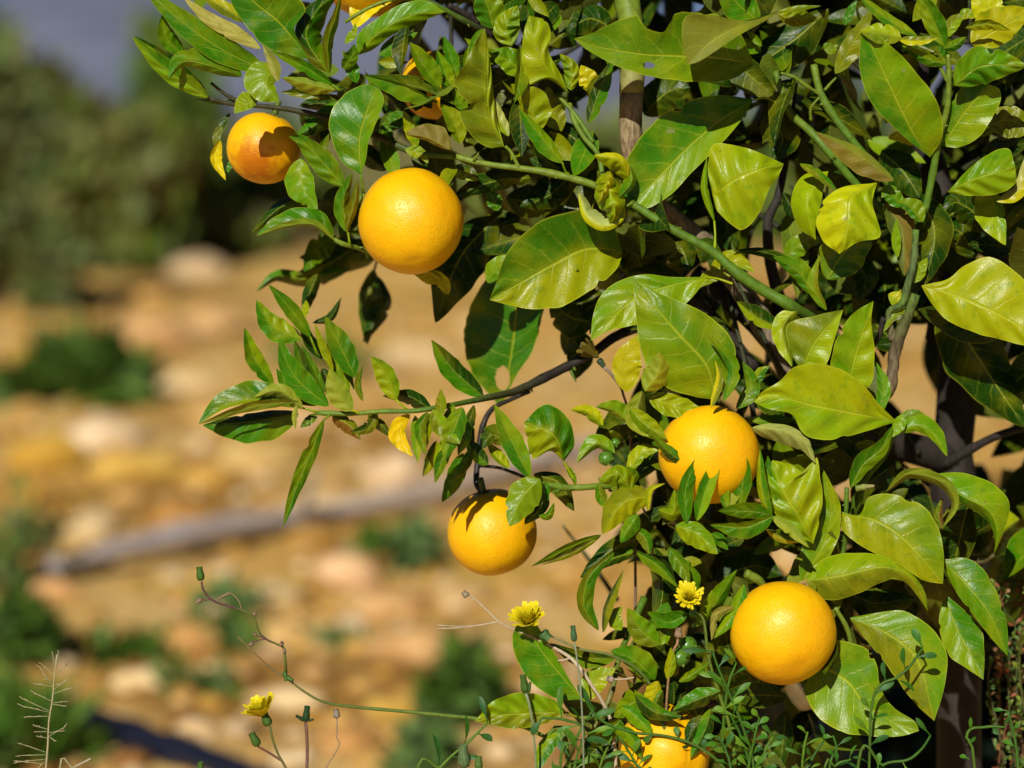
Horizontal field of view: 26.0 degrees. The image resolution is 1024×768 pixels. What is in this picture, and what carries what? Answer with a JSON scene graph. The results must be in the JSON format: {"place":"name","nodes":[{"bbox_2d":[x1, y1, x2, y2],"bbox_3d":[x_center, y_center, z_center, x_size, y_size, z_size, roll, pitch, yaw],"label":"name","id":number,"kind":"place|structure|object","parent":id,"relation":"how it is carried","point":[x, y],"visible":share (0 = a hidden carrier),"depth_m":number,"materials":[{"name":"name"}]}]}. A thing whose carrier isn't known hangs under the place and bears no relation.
{"place":"outdoors","nodes":[
{"label":"outdoors","id":0,"kind":"place"},
{"bbox_2d":[0,0,970,119],"bbox_3d":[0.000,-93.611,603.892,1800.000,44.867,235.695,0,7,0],"label":"hills","id":1,"kind":"structure","parent":0,"point":[95,37],"depth_m":565.75,"materials":[{"name":"grey"}]},
{"bbox_2d":[0,120,1023,767],"bbox_3d":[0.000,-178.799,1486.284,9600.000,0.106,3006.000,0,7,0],"label":"ground","id":2,"kind":"structure","parent":0,"point":[120,600],"depth_m":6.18,"materials":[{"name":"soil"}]},
{"bbox_2d":[3,340,29,358],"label":"rock ledge","id":3,"kind":"object","parent":2,"relation":"on","point":[16,349],"visible":0.2,"depth_m":9.59,"materials":[{"name":"stone"}]},
{"bbox_2d":[4,299,44,313],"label":"stone","id":4,"kind":"object","parent":2,"relation":"on","point":[11,307],"visible":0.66,"depth_m":11.74,"materials":[{"name":"stone"}]},
{"bbox_2d":[11,401,44,415],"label":"stone","id":5,"kind":"object","parent":2,"relation":"on","point":[27,408],"visible":1,"depth_m":7.85,"materials":[{"name":"stone"}]},
{"bbox_2d":[0,480,59,503],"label":"rock","id":6,"kind":"object","parent":2,"relation":"on","point":[35,489],"visible":0.66,"depth_m":6.06,"materials":[{"name":"stone"}]},
{"bbox_2d":[0,471,81,590],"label":"weed clump","id":7,"kind":"object","parent":2,"relation":"on","point":[21,530],"visible":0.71,"depth_m":4.83,"materials":[{"name":"green plant"}]},
{"bbox_2d":[13,651,71,767],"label":"dry grass stalk","id":8,"kind":"object","parent":2,"relation":"on","point":[48,732],"visible":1,"depth_m":1.59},
{"bbox_2d":[5,433,87,473],"bbox_3d":[-1.391,0.219,6.647,0.242,0.144,0.211,0,7,0],"label":"rock","id":9,"kind":"object","parent":2,"relation":"on","point":[50,453],"visible":0.81,"depth_m":6.59,"materials":[{"name":"stone"}]},
{"bbox_2d":[0,1,99,315],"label":"bush","id":10,"kind":"object","parent":2,"relation":"on","point":[42,253],"visible":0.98,"depth_m":11.70,"materials":[{"name":"green plant"}]},
{"bbox_2d":[29,578,79,598],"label":"rock","id":11,"kind":"object","parent":2,"relation":"on","point":[54,588],"visible":0.81,"depth_m":4.73,"materials":[{"name":"stone"}]},
{"bbox_2d":[0,651,116,767],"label":"weed clump","id":12,"kind":"object","parent":2,"relation":"on","point":[16,727],"visible":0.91,"depth_m":3.52,"materials":[{"name":"green plant"}]},
{"bbox_2d":[0,565,134,673],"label":"weed clump","id":13,"kind":"object","parent":2,"relation":"on","point":[32,628],"visible":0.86,"depth_m":4.10,"materials":[{"name":"green plant"}]},
{"bbox_2d":[54,562,117,573],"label":"rock ledge","id":14,"kind":"object","parent":2,"relation":"on","point":[80,570],"visible":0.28,"depth_m":5.03,"materials":[{"name":"stone"}]},
{"bbox_2d":[0,311,172,409],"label":"weed clump","id":15,"kind":"object","parent":2,"relation":"on","point":[105,366],"visible":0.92,"depth_m":8.08,"materials":[{"name":"green plant"}]},
{"bbox_2d":[63,506,120,538],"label":"rock","id":16,"kind":"object","parent":2,"relation":"on","point":[97,522],"visible":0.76,"depth_m":5.48,"materials":[{"name":"stone"}]},
{"bbox_2d":[77,631,120,653],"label":"rock","id":17,"kind":"object","parent":2,"relation":"on","point":[83,641],"visible":0.14,"depth_m":4.25,"materials":[{"name":"stone"}]},
{"bbox_2d":[0,42,208,273],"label":"bush","id":18,"kind":"object","parent":2,"relation":"on","point":[132,173],"visible":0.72,"depth_m":14.66,"materials":[{"name":"green plant"}]},
{"bbox_2d":[63,418,149,450],"bbox_3d":[-1.304,0.176,7.080,0.286,0.134,0.183,0,7,0],"label":"rock","id":19,"kind":"object","parent":2,"relation":"on","point":[98,434],"visible":0.6,"depth_m":7.02,"materials":[{"name":"stone"}]},
{"bbox_2d":[108,488,144,502],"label":"stone","id":20,"kind":"object","parent":2,"relation":"on","point":[128,495],"visible":0.93,"depth_m":6.09,"materials":[{"name":"stone"}]},
{"bbox_2d":[84,451,187,481],"bbox_3d":[-1.096,0.252,6.478,0.310,0.112,0.137,0,7,0],"label":"rock ledge","id":21,"kind":"object","parent":2,"relation":"on","point":[146,466],"visible":0.84,"depth_m":6.44,"materials":[{"name":"stone"}]},
{"bbox_2d":[109,668,172,692],"bbox_3d":[-0.651,0.540,4.007,0.157,0.051,0.067,0,7,0],"label":"rock ledge","id":22,"kind":"object","parent":2,"relation":"on","point":[142,676],"visible":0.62,"depth_m":3.99,"materials":[{"name":"stone"}]},
{"bbox_2d":[134,289,170,302],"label":"stone","id":23,"kind":"object","parent":2,"relation":"on","point":[152,296],"visible":0.84,"depth_m":12.47,"materials":[{"name":"stone"}]},
{"bbox_2d":[41,694,267,767],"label":"irrigation pipe","id":24,"kind":"object","parent":2,"relation":"on","point":[175,749],"visible":0.54,"depth_m":3.57,"materials":[{"name":"black plastic"}]},
{"bbox_2d":[118,315,193,349],"bbox_3d":[-1.643,-0.208,10.094,0.405,0.202,0.268,0,7,0],"label":"rock","id":25,"kind":"object","parent":2,"relation":"on","point":[161,332],"visible":0.61,"depth_m":10.01,"materials":[{"name":"stone"}]},
{"bbox_2d":[115,0,236,258],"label":"bush","id":26,"kind":"object","parent":2,"relation":"on","point":[203,118],"visible":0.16,"depth_m":15.97,"materials":[{"name":"green plant"}]},
{"bbox_2d":[142,501,215,526],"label":"rock","id":27,"kind":"object","parent":2,"relation":"on","point":[175,511],"visible":0.64,"depth_m":5.65,"materials":[{"name":"stone"}]},
{"bbox_2d":[145,372,217,391],"bbox_3d":[-1.320,0.003,8.655,0.351,0.108,0.130,0,7,0],"label":"rock ledge","id":28,"kind":"object","parent":2,"relation":"on","point":[181,382],"visible":0.52,"depth_m":8.60,"materials":[{"name":"stone"}]},
{"bbox_2d":[172,590,192,605],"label":"stone","id":29,"kind":"object","parent":2,"relation":"on","point":[180,597],"visible":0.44,"depth_m":4.71,"materials":[{"name":"stone"}]},
{"bbox_2d":[161,620,222,653],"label":"rock","id":30,"kind":"object","parent":2,"relation":"on","point":[177,636],"visible":0.69,"depth_m":4.27,"materials":[{"name":"stone"}]},
{"bbox_2d":[84,602,306,663],"bbox_3d":[-0.612,0.493,4.297,0.450,0.135,0.204,-3,7,-22],"label":"weed clump","id":31,"kind":"object","parent":2,"relation":"on","point":[230,626],"visible":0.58,"depth_m":4.28,"materials":[{"name":"green plant"}]},
{"bbox_2d":[174,718,217,741],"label":"rock","id":32,"kind":"object","parent":2,"relation":"on","point":[209,733],"visible":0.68,"depth_m":3.72,"materials":[{"name":"stone"}]},
{"bbox_2d":[151,644,244,700],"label":"weed clump","id":33,"kind":"object","parent":2,"relation":"on","point":[212,681],"visible":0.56,"depth_m":3.97,"materials":[{"name":"green plant"}]},
{"bbox_2d":[165,254,231,278],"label":"rock","id":34,"kind":"object","parent":2,"relation":"on","point":[201,266],"visible":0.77,"depth_m":14.40,"materials":[{"name":"stone"}]},
{"bbox_2d":[175,462,245,490],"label":"rock","id":35,"kind":"object","parent":2,"relation":"on","point":[206,476],"visible":0.83,"depth_m":6.25,"materials":[{"name":"stone"}]},
{"bbox_2d":[186,304,248,332],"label":"rock","id":36,"kind":"object","parent":2,"relation":"on","point":[214,318],"visible":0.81,"depth_m":10.69,"materials":[{"name":"stone"}]},
{"bbox_2d":[208,564,235,575],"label":"stone","id":37,"kind":"object","parent":2,"relation":"on","point":[223,569],"visible":0.67,"depth_m":5.03,"materials":[{"name":"stone"}]},
{"bbox_2d":[186,404,274,429],"bbox_3d":[-0.935,0.121,7.574,0.363,0.099,0.130,0,7,0],"label":"rock ledge","id":38,"kind":"object","parent":2,"relation":"on","point":[194,415],"visible":0.19,"depth_m":7.55,"materials":[{"name":"stone"}]},
{"bbox_2d":[184,565,280,611],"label":"weed clump","id":39,"kind":"object","parent":2,"relation":"on","point":[216,588],"visible":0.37,"depth_m":4.64,"materials":[{"name":"green plant"}]},
{"bbox_2d":[180,196,295,259],"bbox_3d":[-2.063,-1.118,16.576,0.768,0.601,0.841,3,7,22],"label":"bush","id":40,"kind":"object","parent":2,"relation":"on","point":[224,230],"visible":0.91,"depth_m":16.35,"materials":[{"name":"green plant"}]},
{"bbox_2d":[214,441,297,471],"bbox_3d":[-0.759,0.227,6.602,0.254,0.109,0.156,0,7,0],"label":"rock","id":41,"kind":"object","parent":2,"relation":"on","point":[260,456],"visible":0.74,"depth_m":6.54,"materials":[{"name":"stone"}]},
{"bbox_2d":[241,692,286,767],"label":"hawkbit","id":42,"kind":"object","parent":2,"relation":"on","point":[258,706],"visible":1,"depth_m":1.59,"materials":[{"name":"yellow plant"}]},
{"bbox_2d":[254,643,289,659],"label":"stone","id":43,"kind":"object","parent":2,"relation":"on","point":[271,651],"visible":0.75,"depth_m":4.22,"materials":[{"name":"stone"}]},
{"bbox_2d":[249,579,300,602],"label":"rock","id":44,"kind":"object","parent":2,"relation":"on","point":[289,593],"visible":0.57,"depth_m":4.77,"materials":[{"name":"stone"}]},
{"bbox_2d":[244,686,329,711],"bbox_3d":[-0.396,0.556,3.888,0.152,0.051,0.064,0,7,0],"label":"rock ledge","id":45,"kind":"object","parent":2,"relation":"on","point":[288,699],"visible":0.69,"depth_m":3.87,"materials":[{"name":"stone"}]},
{"bbox_2d":[213,96,365,242],"bbox_3d":[-1.993,-1.664,18.207,1.616,1.400,1.229,3,7,21],"label":"bush","id":46,"kind":"object","parent":2,"relation":"on","point":[251,196],"visible":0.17,"depth_m":17.96,"materials":[{"name":"green plant"}]},
{"bbox_2d":[253,621,337,647],"bbox_3d":[-0.436,0.497,4.343,0.211,0.065,0.075,0,7,0],"label":"rock ledge","id":47,"kind":"object","parent":2,"relation":"on","point":[276,632],"visible":0.54,"depth_m":4.31,"materials":[{"name":"stone"}]},
{"bbox_2d":[295,705,313,767],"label":"hawkbit","id":48,"kind":"object","parent":2,"relation":"on","point":[305,718],"visible":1,"depth_m":1.59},
{"bbox_2d":[289,416,326,430],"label":"stone","id":49,"kind":"object","parent":2,"relation":"on","point":[314,425],"visible":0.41,"depth_m":7.43,"materials":[{"name":"stone"}]},
{"bbox_2d":[283,525,344,548],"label":"rock","id":50,"kind":"object","parent":2,"relation":"on","point":[316,536],"visible":0.82,"depth_m":5.37,"materials":[{"name":"stone"}]},
{"bbox_2d":[276,492,356,509],"bbox_3d":[-0.507,0.320,5.931,0.248,0.068,0.090,0,7,0],"label":"rock ledge","id":51,"kind":"object","parent":2,"relation":"on","point":[321,497],"visible":0.24,"depth_m":5.91,"materials":[{"name":"stone"}]},
{"bbox_2d":[45,439,602,571],"bbox_3d":[-0.346,0.268,5.784,0.143,0.202,2.301,5,8,33],"label":"fallen log","id":52,"kind":"object","parent":2,"relation":"on","point":[180,536],"visible":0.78,"depth_m":5.48,"materials":[{"name":"grey wood"}]},
{"bbox_2d":[263,325,387,371],"bbox_3d":[-0.793,-0.121,9.249,0.510,0.262,0.453,-2,7,-18],"label":"weed clump","id":53,"kind":"object","parent":2,"relation":"on","point":[272,357],"visible":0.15,"depth_m":9.25,"materials":[{"name":"plant"}]},
{"bbox_2d":[325,709,339,767],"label":"dry seed stalk","id":54,"kind":"object","parent":2,"relation":"on","point":[336,713],"visible":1,"depth_m":1.60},
{"bbox_2d":[306,621,370,653],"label":"weed clump","id":55,"kind":"object","parent":2,"relation":"on","point":[327,634],"visible":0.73,"depth_m":4.26,"materials":[{"name":"green plant"}]},
{"bbox_2d":[325,711,355,723],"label":"stone","id":56,"kind":"object","parent":2,"relation":"on","point":[347,717],"visible":0.66,"depth_m":3.78,"materials":[{"name":"stone"}]},
{"bbox_2d":[311,553,382,591],"bbox_3d":[-0.365,0.426,4.924,0.156,0.104,0.151,-2,7,-18],"label":"rock","id":57,"kind":"object","parent":2,"relation":"on","point":[344,572],"visible":0.83,"depth_m":4.87,"materials":[{"name":"stone"}]},
{"bbox_2d":[316,722,384,753],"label":"rock","id":58,"kind":"object","parent":2,"relation":"on","point":[352,738],"visible":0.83,"depth_m":3.63,"materials":[{"name":"stone"}]},
{"bbox_2d":[347,679,375,691],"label":"stone","id":59,"kind":"object","parent":2,"relation":"on","point":[359,685],"visible":1,"depth_m":3.98,"materials":[{"name":"stone"}]},
{"bbox_2d":[346,518,394,556],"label":"weed clump","id":60,"kind":"object","parent":2,"relation":"on","point":[368,540],"visible":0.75,"depth_m":5.25,"materials":[{"name":"green plant"}]},
{"bbox_2d":[195,566,571,767],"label":"zigzag stalk","id":61,"kind":"object","parent":2,"relation":"on","point":[200,575],"visible":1,"depth_m":1.59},
{"bbox_2d":[352,590,425,620],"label":"rock","id":62,"kind":"object","parent":2,"relation":"on","point":[379,605],"visible":0.85,"depth_m":4.60,"materials":[{"name":"stone"}]},
{"bbox_2d":[363,695,415,721],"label":"rock","id":63,"kind":"object","parent":2,"relation":"on","point":[402,702],"visible":0.43,"depth_m":3.80,"materials":[{"name":"stone"}]},
{"bbox_2d":[359,451,433,486],"bbox_3d":[-0.333,0.256,6.408,0.178,0.123,0.165,4,8,33],"label":"rock","id":64,"kind":"object","parent":2,"relation":"on","point":[395,468],"visible":0.76,"depth_m":6.35,"materials":[{"name":"stone"}]},
{"bbox_2d":[365,628,442,662],"bbox_3d":[-0.190,0.504,4.225,0.180,0.083,0.117,0,7,0],"label":"rock","id":65,"kind":"object","parent":2,"relation":"on","point":[413,645],"visible":0.65,"depth_m":4.19,"materials":[{"name":"stone"}]},
{"bbox_2d":[370,341,452,370],"bbox_3d":[-0.411,-0.095,9.345,0.372,0.164,0.235,0,7,0],"label":"rock","id":66,"kind":"object","parent":2,"relation":"on","point":[411,356],"visible":0.45,"depth_m":9.25,"materials":[{"name":"stone"}]},
{"bbox_2d":[380,506,450,574],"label":"weed clump","id":67,"kind":"object","parent":2,"relation":"on","point":[410,543],"visible":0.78,"depth_m":5.04,"materials":[{"name":"green plant"}]},
{"bbox_2d":[370,696,468,767],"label":"weed clump","id":68,"kind":"object","parent":2,"relation":"on","point":[415,742],"visible":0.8,"depth_m":3.50,"materials":[{"name":"green plant"}]},
{"bbox_2d":[413,312,433,320],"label":"stone","id":69,"kind":"object","parent":2,"relation":"on","point":[423,316],"visible":0.77,"depth_m":11.42,"materials":[{"name":"stone"}]},
{"bbox_2d":[409,404,495,425],"bbox_3d":[-0.201,0.115,7.575,0.338,0.103,0.129,0,7,0],"label":"rock ledge","id":70,"kind":"object","parent":2,"relation":"on","point":[480,412],"visible":0.21,"depth_m":7.54,"materials":[{"name":"stone"}]},
{"bbox_2d":[407,624,513,730],"bbox_3d":[-0.090,0.505,3.766,0.180,0.218,0.209,6,9,41],"label":"weed clump","id":71,"kind":"object","parent":2,"relation":"on","point":[465,676],"visible":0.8,"depth_m":3.73,"materials":[{"name":"green plant"}]},
{"bbox_2d":[433,577,495,606],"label":"rock","id":72,"kind":"object","parent":2,"relation":"on","point":[481,591],"visible":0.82,"depth_m":4.70,"materials":[{"name":"stone"}]},
{"bbox_2d":[458,744,482,767],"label":"bud stalk","id":73,"kind":"object","parent":2,"relation":"on","point":[463,758],"visible":1,"depth_m":1.57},
{"bbox_2d":[457,395,495,407],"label":"stone","id":74,"kind":"object","parent":2,"relation":"on","point":[486,403],"visible":0.27,"depth_m":7.89,"materials":[{"name":"stone"}]},
{"bbox_2d":[417,685,614,767],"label":"leafy weed","id":75,"kind":"object","parent":2,"relation":"on","point":[562,745],"visible":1,"depth_m":1.58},
{"bbox_2d":[517,408,534,415],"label":"stone","id":76,"kind":"object","parent":2,"relation":"on","point":[526,412],"visible":0.79,"depth_m":7.77,"materials":[{"name":"stone"}]},
{"bbox_2d":[520,674,536,767],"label":"bud stalk","id":77,"kind":"object","parent":2,"relation":"on","point":[525,685],"visible":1,"depth_m":1.58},
{"bbox_2d":[437,590,633,767],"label":"dead forked stalk","id":78,"kind":"object","parent":2,"relation":"on","point":[609,679],"visible":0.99,"depth_m":1.59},
{"bbox_2d":[400,102,706,225],"bbox_3d":[0.281,-1.391,16.436,2.469,1.482,2.064,0,7,0],"label":"bush","id":79,"kind":"object","parent":2,"relation":"on","point":[604,127],"visible":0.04,"depth_m":16.00,"materials":[{"name":"green plant"}]},
{"bbox_2d":[549,466,567,474],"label":"stone","id":80,"kind":"object","parent":2,"relation":"on","point":[561,470],"visible":0.59,"depth_m":6.56,"materials":[{"name":"stone"}]},
{"bbox_2d":[548,564,583,579],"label":"stone","id":81,"kind":"object","parent":2,"relation":"on","point":[563,571],"visible":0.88,"depth_m":4.90,"materials":[{"name":"stone"}]},
{"bbox_2d":[570,625,584,767],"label":"bud stalk","id":82,"kind":"object","parent":2,"relation":"on","point":[573,634],"visible":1,"depth_m":1.57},
{"bbox_2d":[132,0,1023,767],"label":"orange tree","id":83,"kind":"object","parent":2,"relation":"on","point":[904,226],"visible":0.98,"depth_m":1.61,"materials":[{"name":"green plant"}]},
{"bbox_2d":[226,101,300,183],"bbox_3d":[-0.183,-0.178,1.633,0.054,0.062,0.055,0,7,0],"label":"orange","id":84,"kind":"object","parent":83,"relation":"attached to","point":[262,148],"visible":0.94,"depth_m":1.61,"materials":[{"name":"food"}]},
{"bbox_2d":[333,0,402,16],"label":"orange","id":85,"kind":"object","parent":83,"relation":"attached to","point":[346,5],"visible":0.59,"depth_m":1.64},
{"bbox_2d":[358,168,463,274],"bbox_3d":[-0.073,-0.118,1.603,0.076,0.077,0.076,0,7,0],"label":"orange","id":86,"kind":"object","parent":83,"relation":"attached to","point":[410,221],"visible":1,"depth_m":1.58,"materials":[{"name":"food"}]},
{"bbox_2d":[402,36,443,119],"bbox_3d":[-0.057,-0.234,1.696,0.056,0.063,0.056,0,7,0],"label":"orange","id":87,"kind":"object","parent":83,"relation":"attached to","point":[411,69],"visible":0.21,"depth_m":1.68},
{"bbox_2d":[447,477,536,575],"bbox_3d":[-0.015,0.106,1.649,0.067,0.074,0.067,0,7,0],"label":"orange","id":88,"kind":"object","parent":83,"relation":"hanging from","point":[484,538],"visible":0.91,"depth_m":1.62,"materials":[{"name":"food"}]},
{"bbox_2d":[598,451,613,465],"bbox_3d":[0.068,0.053,1.597,0.011,0.011,0.012,0,7,0],"label":"green fruitlet","id":89,"kind":"object","parent":83,"relation":"attached to","point":[605,458],"visible":1,"depth_m":1.59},
{"bbox_2d":[619,700,709,767],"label":"orange","id":90,"kind":"object","parent":83,"relation":"hanging from","point":[664,752],"visible":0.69,"depth_m":1.58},
{"bbox_2d":[674,648,689,666],"bbox_3d":[0.121,0.196,1.593,0.015,0.014,0.015,0,7,0],"label":"green fruitlet","id":91,"kind":"object","parent":83,"relation":"attached to","point":[682,657],"visible":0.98,"depth_m":1.59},
{"bbox_2d":[678,636,696,653],"bbox_3d":[0.127,0.188,1.600,0.014,0.014,0.014,0,7,0],"label":"green fruitlet","id":92,"kind":"object","parent":83,"relation":"attached to","point":[685,642],"visible":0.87,"depth_m":1.59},
{"bbox_2d":[658,405,759,503],"bbox_3d":[0.142,0.051,1.600,0.073,0.072,0.071,0,7,0],"label":"orange","id":93,"kind":"object","parent":83,"relation":"attached to","point":[710,440],"visible":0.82,"depth_m":1.57,"materials":[{"name":"food"}]},
{"bbox_2d":[730,581,836,684],"bbox_3d":[0.195,0.179,1.595,0.076,0.075,0.076,0,7,0],"label":"orange","id":94,"kind":"object","parent":83,"relation":"hanging from","point":[783,632],"visible":1,"depth_m":1.57,"materials":[{"name":"food"}]},
{"bbox_2d":[563,579,598,593],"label":"stone","id":95,"kind":"object","parent":2,"relation":"on","point":[570,587],"visible":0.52,"depth_m":4.75,"materials":[{"name":"stone"}]},
{"bbox_2d":[507,601,665,729],"bbox_3d":[0.065,0.506,1.618,0.137,0.708,0.024,-1,7,-5],"label":"hawkbit","id":96,"kind":"object","parent":2,"relation":"on","point":[526,614],"visible":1,"depth_m":1.57,"materials":[{"name":"yellow plant"}]},
{"bbox_2d":[576,338,636,684],"bbox_3d":[0.081,0.406,1.684,0.074,0.889,0.022,-3,8,-27],"label":"grass stalk","id":97,"kind":"object","parent":2,"relation":"on","point":[589,350],"visible":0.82,"depth_m":1.62,"materials":[{"name":"brown plant"}]},
{"bbox_2d":[585,700,724,767],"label":"leafy weed","id":98,"kind":"object","parent":2,"relation":"on","point":[636,745],"visible":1,"depth_m":1.58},
{"bbox_2d":[665,628,682,724],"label":"seed stalk","id":99,"kind":"object","parent":2,"relation":"on","point":[678,634],"visible":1,"depth_m":1.58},
{"bbox_2d":[674,580,736,767],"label":"hawkbit","id":100,"kind":"object","parent":2,"relation":"on","point":[687,595],"visible":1,"depth_m":1.58,"materials":[{"name":"yellow plant"}]},
{"bbox_2d":[683,647,766,767],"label":"leafy weed","id":101,"kind":"object","parent":2,"relation":"on","point":[734,700],"visible":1,"depth_m":1.58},
{"bbox_2d":[704,705,785,767],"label":"leafy weed","id":102,"kind":"object","parent":2,"relation":"on","point":[755,747],"visible":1,"depth_m":1.58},
{"bbox_2d":[785,724,856,767],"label":"leafy weed","id":103,"kind":"object","parent":2,"relation":"on","point":[829,751],"visible":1,"depth_m":1.59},
{"bbox_2d":[701,63,948,246],"bbox_3d":[2.688,-1.907,18.907,2.755,2.066,2.072,0,7,0],"label":"bush","id":104,"kind":"object","parent":2,"relation":"on","point":[859,116],"visible":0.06,"depth_m":18.60,"materials":[{"name":"green plant"}]},
{"bbox_2d":[856,718,930,767],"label":"leafy weed","id":105,"kind":"object","parent":2,"relation":"on","point":[878,756],"visible":1,"depth_m":1.58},
{"bbox_2d":[853,628,936,767],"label":"leafy weed","id":106,"kind":"object","parent":2,"relation":"on","point":[889,683],"visible":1,"depth_m":1.58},
{"bbox_2d":[851,614,1023,767],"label":"bush","id":107,"kind":"object","parent":2,"relation":"on","point":[899,699],"visible":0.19,"depth_m":3.10,"materials":[{"name":"green plant"}]},
{"bbox_2d":[960,708,1023,767],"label":"leafy weed","id":108,"kind":"object","parent":2,"relation":"on","point":[996,732],"visible":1,"depth_m":1.62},
{"bbox_2d":[984,560,1023,767],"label":"red tipped shrub","id":109,"kind":"object","parent":2,"relation":"on","point":[1013,695],"visible":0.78,"depth_m":1.70,"materials":[{"name":"plant"}]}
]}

